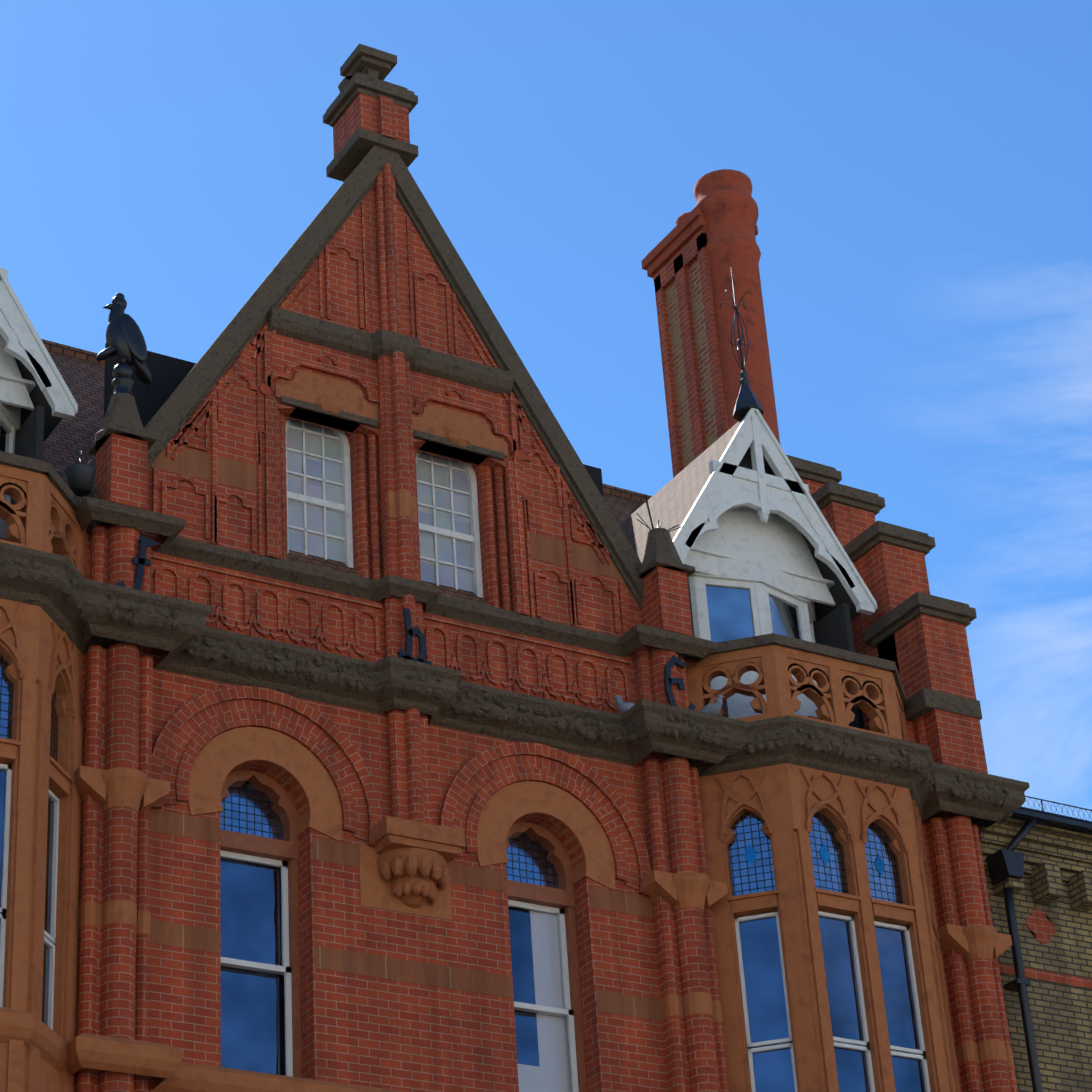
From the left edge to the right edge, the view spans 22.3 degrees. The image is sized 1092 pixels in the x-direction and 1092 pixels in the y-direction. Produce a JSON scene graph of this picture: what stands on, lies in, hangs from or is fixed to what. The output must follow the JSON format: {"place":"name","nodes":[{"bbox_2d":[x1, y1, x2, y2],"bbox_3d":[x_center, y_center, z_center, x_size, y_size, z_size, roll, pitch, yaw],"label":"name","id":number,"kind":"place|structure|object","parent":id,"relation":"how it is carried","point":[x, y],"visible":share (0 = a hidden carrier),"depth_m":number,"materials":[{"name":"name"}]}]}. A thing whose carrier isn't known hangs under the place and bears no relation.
{"place":"outdoors","nodes":[
{"label":"outdoors","id":0,"kind":"place"},
{"bbox_2d":[0,537,819,719],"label":"building body","id":1,"kind":"structure","parent":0,"point":[724,706],"depth_m":32.75,"materials":[{"name":"red brick"}]},
{"bbox_2d":[14,357,861,624],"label":"dormer soffit","id":2,"kind":"structure","parent":1,"relation":"on","point":[838,593],"depth_m":34.50,"materials":[{"name":"wood"}]},
{"bbox_2d":[12,405,864,728],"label":"dormer cheeks","id":3,"kind":"object","parent":1,"relation":"on","point":[832,627],"visible":0.19,"depth_m":33.53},
{"bbox_2d":[41,339,870,697],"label":"roof tiles","id":4,"kind":"object","parent":1,"relation":"on","point":[81,371],"visible":0.12,"depth_m":34.25,"materials":[{"name":"grey tile"}]},
{"bbox_2d":[666,258,717,467],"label":"panels","id":5,"kind":"object","parent":4,"relation":"on","point":[703,364],"visible":0.02,"depth_m":39.78,"materials":[{"name":"brown brick"}]},
{"bbox_2d":[654,230,727,477],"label":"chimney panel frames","id":6,"kind":"structure","parent":5,"relation":"attached to","point":[673,269],"depth_m":39.80,"materials":[{"name":"red brick"}]},
{"bbox_2d":[641,169,779,443],"bbox_3d":[2.513,-2.709,39.848,1.070,5.500,1.960,14,-34,-28],"label":"chimney","id":7,"kind":"object","parent":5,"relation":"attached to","point":[723,214],"visible":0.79,"depth_m":39.77,"materials":[{"name":"red brick"}]},
{"bbox_2d":[786,455,982,721],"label":"coping stones","id":8,"kind":"object","parent":1,"relation":"on","point":[922,702],"visible":0.4,"depth_m":34.77,"materials":[{"name":"stone"}]},
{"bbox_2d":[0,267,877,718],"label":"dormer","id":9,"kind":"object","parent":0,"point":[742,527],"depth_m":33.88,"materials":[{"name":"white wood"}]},
{"bbox_2d":[733,370,763,420],"bbox_3d":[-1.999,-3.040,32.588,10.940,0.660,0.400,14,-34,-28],"label":"finial base","id":10,"kind":"object","parent":9,"relation":"on","point":[747,401],"visible":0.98,"depth_m":34.88,"materials":[{"name":"black metal"}]},
{"bbox_2d":[719,267,751,369],"bbox_3d":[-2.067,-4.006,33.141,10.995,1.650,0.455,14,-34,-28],"label":"finial","id":11,"kind":"object","parent":10,"relation":"on","point":[740,340],"visible":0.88,"depth_m":35.50,"materials":[{"name":"black metal"}]},
{"bbox_2d":[52,185,971,1091],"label":"brick wall","id":12,"kind":"structure","parent":0,"point":[382,1033],"depth_m":29.03,"materials":[{"name":"red brick"}]},
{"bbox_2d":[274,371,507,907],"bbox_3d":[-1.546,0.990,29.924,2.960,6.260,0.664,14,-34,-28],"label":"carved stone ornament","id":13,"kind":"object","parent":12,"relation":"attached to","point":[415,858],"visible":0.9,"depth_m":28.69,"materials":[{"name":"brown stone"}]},
{"bbox_2d":[150,445,661,1020],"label":"stone bands","id":14,"kind":"object","parent":12,"relation":"attached to","point":[244,477],"visible":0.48,"depth_m":28.54,"materials":[{"name":"brown stone"}]},
{"bbox_2d":[0,489,1014,1091],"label":"facade stone dressings","id":15,"kind":"structure","parent":12,"relation":"attached to","point":[218,757],"depth_m":28.32,"materials":[{"name":"brown stone"}]},
{"bbox_2d":[74,93,1017,1091],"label":"decorative brickwork","id":16,"kind":"object","parent":12,"relation":"attached to","point":[114,865],"visible":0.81,"depth_m":29.92,"materials":[{"name":"brick"}]},
{"bbox_2d":[0,0,1091,820],"label":"sky","id":17,"kind":"structure","parent":0,"point":[919,172],"materials":[{"name":"blue"}]},
{"bbox_2d":[801,478,987,773],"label":"stepped brick parapet","id":18,"kind":"structure","parent":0,"point":[926,651],"depth_m":33.86,"materials":[{"name":"red brick"}]},
{"bbox_2d":[1024,796,1091,820],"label":"railing","id":19,"kind":"object","parent":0,"point":[1057,803],"visible":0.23,"depth_m":34.47,"materials":[{"name":"metal"}]},
{"label":"ground","id":20,"kind":"structure","parent":0,"visible":0},
{"bbox_2d":[0,43,1029,827],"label":"facade cornice copings","id":21,"kind":"object","parent":20,"relation":"on","point":[72,601],"visible":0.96,"depth_m":30.67,"materials":[{"name":"stone"}]},
{"bbox_2d":[65,439,96,496],"bbox_3d":[-4.802,-0.818,28.478,0.320,0.675,0.463,14,-34,-28],"label":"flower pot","id":22,"kind":"object","parent":21,"relation":"attached to","point":[80,477],"visible":0.98,"depth_m":28.24,"materials":[{"name":"grey ceramic"}]},
{"bbox_2d":[96,293,151,395],"bbox_3d":[-4.495,-2.120,29.553,0.630,1.360,0.328,14,-34,-28],"label":"bird statue","id":23,"kind":"object","parent":21,"relation":"on","point":[126,349],"visible":1,"depth_m":29.45,"materials":[{"name":"black metal"}]},
{"bbox_2d":[104,344,603,498],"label":"roof","id":24,"kind":"structure","parent":21,"relation":"attached to","point":[168,374],"depth_m":30.64,"materials":[{"name":"black"}]},
{"bbox_2d":[286,418,482,597],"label":"window frames","id":25,"kind":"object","parent":21,"relation":"attached to","point":[472,539],"visible":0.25,"depth_m":31.20,"materials":[{"name":"white wood"}]},
{"bbox_2d":[287,419,473,591],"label":"window panes","id":26,"kind":"object","parent":25,"relation":"in","point":[334,519],"depth_m":31.15,"materials":[{"name":"grey glass"}]},
{"bbox_2d":[220,770,586,1091],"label":"window surround","id":27,"kind":"object","parent":21,"relation":"attached to","point":[286,848],"visible":0.56,"depth_m":28.52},
{"bbox_2d":[220,857,538,1075],"bbox_3d":[-1.542,4.536,28.343,4.180,2.470,0.010,14,-34,-28],"label":"window glass","id":28,"kind":"object","parent":27,"relation":"attached to","point":[252,1021],"depth_m":27.73,"materials":[{"name":"blue glass"}]},
{"bbox_2d":[220,780,558,888],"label":"arched leaded windows","id":29,"kind":"structure","parent":27,"relation":"in","point":[247,806],"depth_m":28.54,"materials":[{"name":"blue glass"}]},
{"bbox_2d":[220,850,578,1091],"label":"sash windows","id":30,"kind":"structure","parent":27,"relation":"attached to","point":[284,969],"depth_m":28.18,"materials":[{"name":"white"}]},
{"bbox_2d":[517,910,571,1091],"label":"window net curtain","id":31,"kind":"object","parent":27,"relation":"attached to","point":[551,1073],"depth_m":29.18,"materials":[{"name":"grey fabric"}]},
{"bbox_2d":[115,535,695,709],"bbox_3d":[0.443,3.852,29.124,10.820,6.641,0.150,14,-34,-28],"label":"letters","id":32,"kind":"object","parent":21,"relation":"attached to","point":[140,561],"visible":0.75,"depth_m":29.66,"materials":[{"name":"black metal"}]},
{"bbox_2d":[0,464,960,1091],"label":"oriel stonework","id":33,"kind":"object","parent":21,"relation":"attached to","point":[40,514],"visible":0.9,"depth_m":29.86,"materials":[{"name":"brown stone"}]},
{"bbox_2d":[0,654,902,903],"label":"leaded windows","id":34,"kind":"structure","parent":33,"relation":"in","point":[757,876],"depth_m":30.78,"materials":[{"name":"blue glass"}]},
{"bbox_2d":[51,724,884,875],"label":"stained glass emblems","id":35,"kind":"object","parent":34,"relation":"in","point":[750,855],"visible":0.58,"depth_m":30.80,"materials":[{"name":"glass"}]},
{"bbox_2d":[0,451,907,708],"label":"oriel parapet coping","id":36,"kind":"object","parent":33,"relation":"on","point":[48,470],"visible":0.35,"depth_m":31.80,"materials":[{"name":"stone"}]},
{"bbox_2d":[0,764,930,1091],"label":"bay window frames","id":37,"kind":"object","parent":33,"relation":"in","point":[50,942],"visible":0.46,"depth_m":29.64,"materials":[{"name":"white wood"}]},
{"bbox_2d":[0,763,925,1091],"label":"bay window glass","id":38,"kind":"object","parent":37,"relation":"in","point":[764,991],"visible":0.1,"depth_m":29.98,"materials":[{"name":"blue glass"}]},
{"bbox_2d":[0,600,930,880],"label":"window tracery","id":39,"kind":"object","parent":33,"relation":"attached to","point":[66,668],"visible":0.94,"depth_m":30.91,"materials":[{"name":"brown stone"}]},
{"bbox_2d":[636,498,683,531],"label":"bird spikes","id":40,"kind":"object","parent":21,"relation":"on","point":[647,526],"visible":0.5,"depth_m":32.45,"materials":[{"name":"grey metal"}]},
{"bbox_2d":[613,694,724,714],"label":"pigeons","id":41,"kind":"object","parent":21,"relation":"on","point":[711,708],"visible":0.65,"depth_m":30.95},
{"bbox_2d":[972,817,1091,1091],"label":"brick wall","id":42,"kind":"structure","parent":20,"relation":"on","point":[1054,884],"depth_m":32.92,"materials":[{"name":"beige brick"}]},
{"bbox_2d":[986,807,1091,1091],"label":"gutter and downpipe","id":43,"kind":"object","parent":42,"relation":"attached to","point":[1006,863],"visible":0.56,"depth_m":32.72,"materials":[{"name":"black metal"}]},
{"bbox_2d":[999,908,1091,988],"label":"red brick accents","id":44,"kind":"object","parent":42,"relation":"in","point":[1040,925],"visible":0.77,"depth_m":32.93,"materials":[{"name":"red brick"}]}
]}

